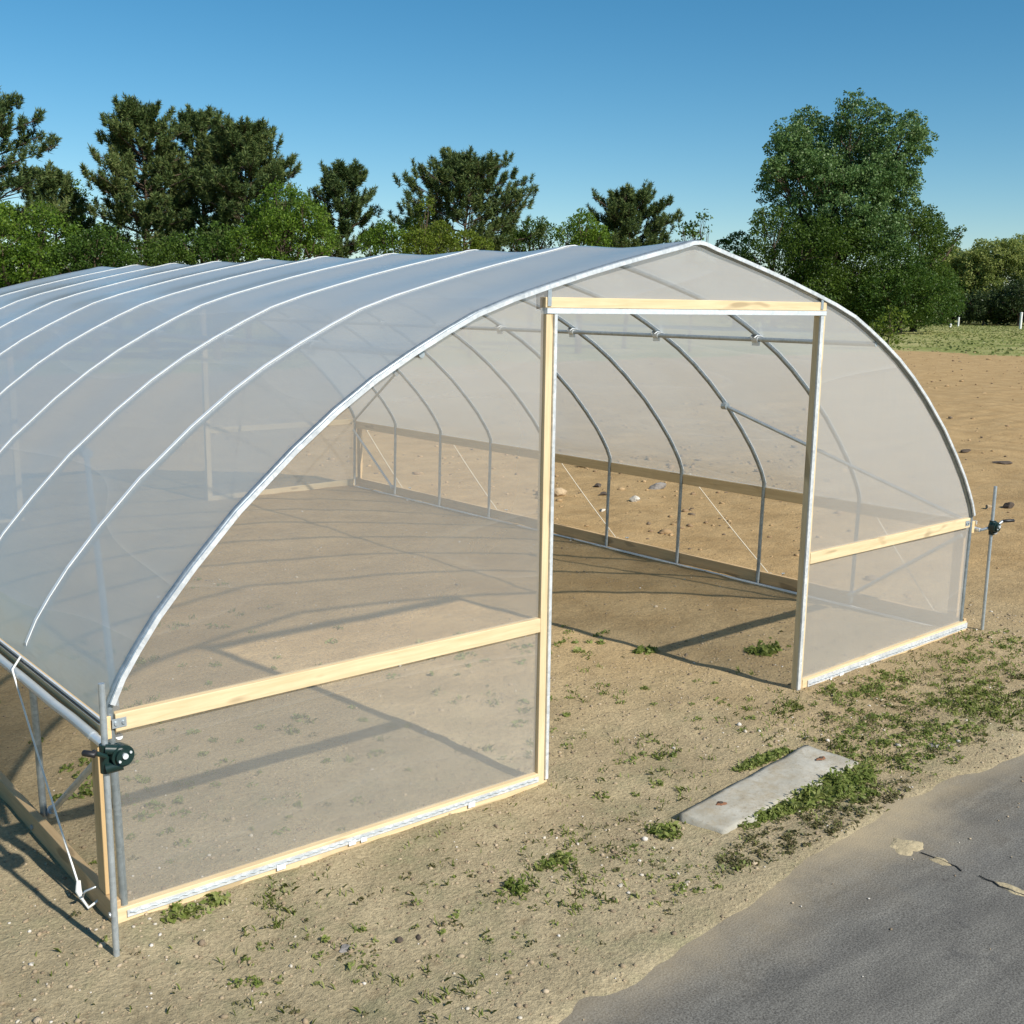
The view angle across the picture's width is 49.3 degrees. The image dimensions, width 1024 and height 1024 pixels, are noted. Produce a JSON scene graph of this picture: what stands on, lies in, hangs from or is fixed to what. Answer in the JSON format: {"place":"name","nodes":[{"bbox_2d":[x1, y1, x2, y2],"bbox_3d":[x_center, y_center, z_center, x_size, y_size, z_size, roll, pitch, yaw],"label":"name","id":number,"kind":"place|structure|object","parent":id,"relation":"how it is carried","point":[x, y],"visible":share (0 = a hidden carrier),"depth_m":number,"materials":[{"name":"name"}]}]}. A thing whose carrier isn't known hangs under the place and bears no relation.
{"place":"outdoors","nodes":[
{"label":"outdoors","id":0,"kind":"place"},
{"bbox_2d":[0,320,1023,1023],"bbox_3d":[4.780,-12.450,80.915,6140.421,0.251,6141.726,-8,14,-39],"label":"ground","id":1,"kind":"structure","parent":0,"point":[294,612],"depth_m":6.59,"materials":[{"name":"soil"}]},
{"bbox_2d":[0,85,69,254],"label":"pine tree","id":2,"kind":"object","parent":1,"relation":"on","point":[24,180],"visible":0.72,"depth_m":48.76,"materials":[{"name":"green plant"}]},
{"bbox_2d":[0,248,69,287],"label":"broadleaf bush","id":3,"kind":"object","parent":1,"relation":"on","point":[7,270],"visible":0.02,"depth_m":45.87,"materials":[{"name":"green plant"}]},
{"bbox_2d":[0,199,87,287],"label":"broadleaf tree","id":4,"kind":"object","parent":1,"relation":"on","point":[40,252],"visible":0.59,"depth_m":44.09,"materials":[{"name":"green plant"}]},
{"bbox_2d":[20,165,97,267],"bbox_3d":[-23.106,-12.890,56.698,4.546,9.251,4.151,0,11,-5],"label":"pine tree","id":5,"kind":"object","parent":1,"relation":"on","point":[63,182],"visible":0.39,"depth_m":55.46,"materials":[{"name":"green plant"}]},
{"bbox_2d":[41,223,144,277],"bbox_3d":[-16.568,-8.628,44.311,3.675,5.589,3.403,-1,11,-7],"label":"broadleaf bush","id":6,"kind":"object","parent":1,"relation":"on","point":[102,246],"visible":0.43,"depth_m":43.43,"materials":[{"name":"green plant"}]},
{"bbox_2d":[56,179,136,266],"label":"broadleaf tree","id":7,"kind":"object","parent":1,"relation":"on","point":[82,217],"visible":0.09,"depth_m":58.32,"materials":[{"name":"green plant"}]},
{"bbox_2d":[71,93,210,264],"bbox_3d":[-17.874,-13.897,54.106,6.531,12.327,6.074,-8,14,-39],"label":"pine tree","id":8,"kind":"object","parent":1,"relation":"on","point":[132,114],"visible":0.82,"depth_m":52.87,"materials":[{"name":"green plant"}]},
{"bbox_2d":[110,237,196,267],"bbox_3d":[-14.918,-8.841,46.661,3.783,5.194,4.036,-8,14,-39],"label":"broadleaf bush","id":9,"kind":"object","parent":1,"relation":"on","point":[151,254],"visible":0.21,"depth_m":45.85,"materials":[{"name":"green plant"}]},
{"bbox_2d":[160,890,230,923],"bbox_3d":[-1.313,1.635,4.641,0.326,0.065,0.162,-8,14,-39],"label":"weed clump","id":10,"kind":"object","parent":1,"relation":"on","point":[187,910],"visible":1,"depth_m":4.62,"materials":[{"name":"green plant"}]},
{"bbox_2d":[140,102,253,263],"bbox_3d":[-16.258,-14.830,58.491,5.662,12.594,6.324,6,12,25],"label":"pine tree","id":11,"kind":"object","parent":1,"relation":"on","point":[199,128],"visible":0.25,"depth_m":56.67,"materials":[{"name":"green plant"}]},
{"bbox_2d":[140,220,260,265],"bbox_3d":[-12.814,-9.266,46.973,4.125,5.961,5.752,-8,14,-39],"label":"broadleaf bush","id":12,"kind":"object","parent":1,"relation":"on","point":[217,253],"visible":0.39,"depth_m":46.40,"materials":[{"name":"green plant"}]},
{"bbox_2d":[185,112,304,261],"bbox_3d":[-12.805,-13.484,54.601,5.681,11.464,6.066,-8,14,-39],"label":"pine tree","id":13,"kind":"object","parent":1,"relation":"on","point":[236,150],"visible":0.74,"depth_m":52.97,"materials":[{"name":"green plant"}]},
{"bbox_2d":[223,178,341,262],"bbox_3d":[-9.472,-10.246,47.747,4.681,7.704,5.016,6,12,28],"label":"broadleaf tree","id":14,"kind":"object","parent":1,"relation":"on","point":[270,214],"visible":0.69,"depth_m":46.88,"materials":[{"name":"green plant"}]},
{"bbox_2d":[293,157,394,260],"bbox_3d":[-9.254,-13.787,59.855,5.372,10.235,5.575,-8,14,-39],"label":"pine tree","id":15,"kind":"object","parent":1,"relation":"on","point":[352,177],"visible":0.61,"depth_m":58.48,"materials":[{"name":"green plant"}]},
{"bbox_2d":[339,944,349,952],"bbox_3d":[-0.649,1.702,4.350,0.042,0.013,0.057,1,11,1],"label":"stone","id":16,"kind":"object","parent":1,"relation":"on","point":[344,948],"visible":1,"depth_m":4.34,"materials":[{"name":"white stone"}]},
{"bbox_2d":[354,218,414,256],"bbox_3d":[-5.791,-10.424,52.309,2.984,6.470,2.933,1,11,0],"label":"broadleaf bush","id":17,"kind":"object","parent":1,"relation":"on","point":[379,245],"visible":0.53,"depth_m":51.23,"materials":[{"name":"green plant"}]},
{"bbox_2d":[397,936,402,942],"bbox_3d":[-0.447,1.698,4.422,0.032,0.020,0.033,9,13,37],"label":"stone","id":18,"kind":"object","parent":1,"relation":"on","point":[399,939],"visible":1,"depth_m":4.42,"materials":[{"name":"brown stone"}]},
{"bbox_2d":[398,195,462,254],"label":"broadleaf tree","id":19,"kind":"object","parent":1,"relation":"on","point":[419,235],"visible":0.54,"depth_m":51.06,"materials":[{"name":"green plant"}]},
{"bbox_2d":[387,144,547,254],"bbox_3d":[-2.424,-14.118,59.750,8.590,11.110,7.969,0,11,-4],"label":"pine tree","id":20,"kind":"object","parent":1,"relation":"on","point":[456,177],"visible":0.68,"depth_m":57.88,"materials":[{"name":"green plant"}]},
{"bbox_2d":[451,226,495,251],"bbox_3d":[-1.983,-10.334,52.858,2.294,6.194,2.252,0,11,-6],"label":"broadleaf bush","id":21,"kind":"object","parent":1,"relation":"on","point":[475,243],"visible":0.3,"depth_m":51.98,"materials":[{"name":"green plant"}]},
{"bbox_2d":[0,240,980,923],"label":"greenhouse","id":22,"kind":"object","parent":1,"relation":"on","point":[162,426],"visible":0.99,"depth_m":7.07,"materials":[{"name":"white plastic"}]},
{"bbox_2d":[81,682,134,956],"bbox_3d":[-1.485,1.238,4.175,0.128,1.230,0.183,4,11,15],"label":"hand crank","id":23,"kind":"object","parent":22,"relation":"attached to","point":[116,757],"visible":0.97,"depth_m":4.14,"materials":[{"name":"metal"}]},
{"bbox_2d":[980,486,1014,629],"bbox_3d":[3.768,0.437,8.710,0.306,1.285,0.100,-1,11,-9],"label":"hand crank","id":24,"kind":"object","parent":22,"relation":"attached to","point":[993,527],"visible":0.98,"depth_m":8.67,"materials":[{"name":"metal"}]},
{"bbox_2d":[495,877,528,896],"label":"weed clump","id":25,"kind":"object","parent":1,"relation":"on","point":[518,889],"visible":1,"depth_m":4.83,"materials":[{"name":"green plant"}]},
{"bbox_2d":[0,495,1023,1023],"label":"soil crumbs","id":26,"kind":"object","parent":1,"relation":"on","point":[350,951],"visible":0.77,"depth_m":5.55,"materials":[{"name":"brown soil"}]},
{"bbox_2d":[7,577,1023,1023],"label":"ground weeds","id":27,"kind":"object","parent":1,"relation":"on","point":[660,783],"visible":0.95,"depth_m":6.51,"materials":[{"name":"green plant"}]},
{"bbox_2d":[502,216,557,251],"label":"broadleaf tree","id":28,"kind":"object","parent":1,"relation":"on","point":[515,244],"visible":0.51,"depth_m":59.26,"materials":[{"name":"green plant"}]},
{"bbox_2d":[533,850,577,872],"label":"weed clump","id":29,"kind":"object","parent":1,"relation":"on","point":[546,862],"visible":1,"depth_m":5.06,"materials":[{"name":"green plant"}]},
{"bbox_2d":[554,487,566,496],"bbox_3d":[0.597,-0.272,14.797,0.206,0.129,0.260,6,12,27],"label":"rock","id":30,"kind":"object","parent":1,"relation":"on","point":[560,491],"visible":0.7,"depth_m":14.70,"materials":[{"name":"beige stone"}]},
{"bbox_2d":[551,208,613,246],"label":"broadleaf tree","id":31,"kind":"object","parent":1,"relation":"on","point":[579,236],"visible":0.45,"depth_m":56.72,"materials":[{"name":"green plant"}]},
{"bbox_2d":[582,179,685,247],"bbox_3d":[6.376,-14.267,64.609,6.858,9.858,6.326,-8,14,-39],"label":"pine tree","id":32,"kind":"object","parent":1,"relation":"on","point":[620,219],"visible":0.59,"depth_m":63.04,"materials":[{"name":"green plant"}]},
{"bbox_2d":[629,495,639,501],"bbox_3d":[1.591,-0.164,14.368,0.141,0.099,0.120,-8,14,-39],"label":"rock","id":33,"kind":"object","parent":1,"relation":"on","point":[634,498],"visible":1,"depth_m":14.33,"materials":[{"name":"white stone"}]},
{"bbox_2d":[632,644,658,654],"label":"weed clump","id":34,"kind":"object","parent":1,"relation":"on","point":[641,649],"visible":1,"depth_m":8.16,"materials":[{"name":"green plant"}]},
{"bbox_2d":[649,482,665,489],"bbox_3d":[2.009,-0.351,15.443,0.257,0.126,0.130,-1,11,-11],"label":"rock","id":35,"kind":"object","parent":1,"relation":"on","point":[659,485],"visible":0.96,"depth_m":15.39,"materials":[{"name":"grey stone"}]},
{"bbox_2d":[306,349,1023,602],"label":"soil clods","id":36,"kind":"object","parent":1,"relation":"on","point":[665,531],"visible":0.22,"depth_m":17.13,"materials":[{"name":"brown soil"}]},
{"bbox_2d":[644,816,685,839],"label":"weed clump","id":37,"kind":"object","parent":1,"relation":"on","point":[663,831],"visible":1,"depth_m":5.39,"materials":[{"name":"green plant"}]},
{"bbox_2d":[674,208,712,241],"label":"broadleaf tree","id":38,"kind":"object","parent":1,"relation":"on","point":[691,233],"visible":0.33,"depth_m":61.15,"materials":[{"name":"green plant"}]},
{"bbox_2d":[715,229,761,262],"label":"broadleaf tree","id":39,"kind":"object","parent":1,"relation":"on","point":[725,242],"visible":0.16,"depth_m":138.44,"materials":[{"name":"green plant"}]},
{"bbox_2d":[731,745,793,771],"bbox_3d":[1.407,1.379,6.257,0.501,0.062,0.148,-8,14,-39],"label":"weed clump","id":40,"kind":"object","parent":1,"relation":"on","point":[756,760],"visible":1,"depth_m":6.23,"materials":[{"name":"green plant"}]},
{"bbox_2d":[743,637,782,656],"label":"weed clump","id":41,"kind":"object","parent":1,"relation":"on","point":[769,650],"visible":1,"depth_m":8.17,"materials":[{"name":"green plant"}]},
{"bbox_2d":[679,745,857,834],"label":"concrete slab","id":42,"kind":"structure","parent":1,"relation":"on","point":[728,809],"depth_m":5.81,"materials":[{"name":"concrete"}]},
{"bbox_2d":[738,760,882,829],"bbox_3d":[1.614,1.454,5.757,1.190,0.108,0.348,-8,14,-39],"label":"weed clump","id":43,"kind":"object","parent":1,"relation":"on","point":[814,793],"visible":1,"depth_m":5.79,"materials":[{"name":"green plant"}]},
{"bbox_2d":[733,204,889,326],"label":"elm tree","id":44,"kind":"object","parent":1,"relation":"on","point":[823,268],"visible":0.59,"depth_m":117.07,"materials":[{"name":"green plant"}]},
{"bbox_2d":[751,87,938,285],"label":"cottonwood tree","id":45,"kind":"object","parent":1,"relation":"on","point":[879,175],"visible":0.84,"depth_m":119.72,"materials":[{"name":"green plant"}]},
{"bbox_2d":[869,304,912,348],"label":"bush","id":46,"kind":"object","parent":1,"relation":"on","point":[879,327],"visible":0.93,"depth_m":70.03,"materials":[{"name":"green plant"}]},
{"bbox_2d":[857,288,937,331],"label":"broadleaf bush","id":47,"kind":"object","parent":1,"relation":"on","point":[913,323],"visible":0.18,"depth_m":123.42,"materials":[{"name":"green plant"}]},
{"bbox_2d":[844,199,967,331],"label":"oak tree","id":48,"kind":"object","parent":1,"relation":"on","point":[922,225],"visible":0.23,"depth_m":124.76,"materials":[{"name":"green plant"}]},
{"bbox_2d":[843,241,970,333],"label":"broadleaf bush","id":49,"kind":"object","parent":1,"relation":"on","point":[903,284],"visible":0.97,"depth_m":114.61,"materials":[{"name":"green plant"}]},
{"bbox_2d":[869,324,1023,355],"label":"field grass","id":50,"kind":"structure","parent":1,"relation":"on","point":[938,341],"depth_m":103.35,"materials":[{"name":"green plant"}]},
{"bbox_2d":[919,243,982,323],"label":"woodland tree","id":51,"kind":"object","parent":1,"relation":"on","point":[964,279],"visible":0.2,"depth_m":203.67,"materials":[{"name":"green plant"}]},
{"bbox_2d":[937,294,978,322],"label":"thicket bush","id":52,"kind":"object","parent":1,"relation":"on","point":[956,314],"visible":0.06,"depth_m":195.83,"materials":[{"name":"green plant"}]},
{"bbox_2d":[960,449,970,452],"bbox_3d":[7.956,-1.075,19.576,0.220,0.074,0.118,-3,11,-20],"label":"rock","id":53,"kind":"object","parent":1,"relation":"on","point":[964,450],"visible":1,"depth_m":19.53,"materials":[{"name":"stone"}]},
{"bbox_2d":[938,248,996,322],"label":"woodland tree","id":54,"kind":"object","parent":1,"relation":"on","point":[965,266],"depth_m":214.78,"materials":[{"name":"green plant"}]},
{"bbox_2d":[957,301,1015,324],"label":"thicket bush","id":55,"kind":"object","parent":1,"relation":"on","point":[986,321],"visible":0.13,"depth_m":196.78,"materials":[{"name":"green plant"}]},
{"bbox_2d":[953,283,1023,325],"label":"thicket bush","id":56,"kind":"object","parent":1,"relation":"on","point":[975,300],"visible":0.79,"depth_m":190.74,"materials":[{"name":"green plant"}]},
{"bbox_2d":[954,237,1023,323],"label":"woodland tree","id":57,"kind":"object","parent":1,"relation":"on","point":[998,249],"visible":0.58,"depth_m":201.11,"materials":[{"name":"green plant"}]},
{"bbox_2d":[992,461,1012,463],"bbox_3d":[7.967,-0.801,18.129,0.301,0.052,0.163,1,11,0],"label":"rock","id":58,"kind":"object","parent":1,"relation":"on","point":[1003,462],"visible":1,"depth_m":18.09,"materials":[{"name":"grey stone"}]},
{"bbox_2d":[986,278,1023,325],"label":"thicket bush","id":59,"kind":"object","parent":1,"relation":"on","point":[1017,299],"visible":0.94,"depth_m":187.80,"materials":[{"name":"green plant"}]},
{"bbox_2d":[989,301,1023,324],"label":"thicket bush","id":60,"kind":"object","parent":1,"relation":"on","point":[1012,321],"visible":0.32,"depth_m":194.59,"materials":[{"name":"green plant"}]},
{"bbox_2d":[1002,502,1014,508],"bbox_3d":[6.414,-0.079,14.397,0.152,0.117,0.115,-9,15,-44],"label":"rock","id":61,"kind":"object","parent":1,"relation":"on","point":[1008,505],"visible":0.94,"depth_m":14.35,"materials":[{"name":"stone"}]},
{"bbox_2d":[994,233,1023,285],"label":"woodland tree","id":62,"kind":"object","parent":1,"relation":"on","point":[1019,236],"visible":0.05,"depth_m":212.17,"materials":[{"name":"green plant"}]},
{"bbox_2d":[1000,251,1023,293],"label":"woodland tree","id":63,"kind":"object","parent":1,"relation":"on","point":[1018,266],"visible":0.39,"depth_m":201.43,"materials":[{"name":"green plant"}]},
{"bbox_2d":[1019,312,1022,328],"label":"white post","id":64,"kind":"object","parent":1,"relation":"on","point":[1020,322],"visible":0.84,"depth_m":158.49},
{"bbox_2d":[0,0,1023,285],"label":"sky","id":65,"kind":"structure","parent":0,"point":[684,97],"materials":[{"name":"blue"}]},
{"bbox_2d":[559,754,1023,1023],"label":"pavement","id":66,"kind":"structure","parent":0,"point":[774,955],"depth_m":4.49,"materials":[{"name":"grey asphalt"}]},
{"bbox_2d":[582,776,1023,1020],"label":"pavement grit","id":67,"kind":"object","parent":66,"relation":"on","point":[913,859],"visible":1,"depth_m":5.00,"materials":[{"name":"grey gravel"}]},
{"bbox_2d":[889,838,922,855],"bbox_3d":[1.861,1.582,5.266,0.161,0.007,0.179,4,11,18],"label":"sand patch","id":68,"kind":"object","parent":66,"relation":"on","point":[904,847],"visible":1,"depth_m":5.27,"materials":[{"name":"beige sand"}]},
{"bbox_2d":[928,857,950,865],"bbox_3d":[1.977,1.607,5.138,0.072,0.007,0.111,-8,14,-39],"label":"sand patch","id":69,"kind":"object","parent":66,"relation":"on","point":[939,861],"visible":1,"depth_m":5.13,"materials":[{"name":"beige sand"}]},
{"bbox_2d":[921,852,1023,894],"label":"pavement crack","id":70,"kind":"object","parent":66,"relation":"on","point":[979,875],"visible":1,"depth_m":4.98,"materials":[{"name":"black asphalt"}]},
{"bbox_2d":[993,881,1023,895],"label":"sand patch","id":71,"kind":"object","parent":66,"relation":"on","point":[1014,888],"visible":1,"depth_m":4.90,"materials":[{"name":"beige sand"}]}
]}

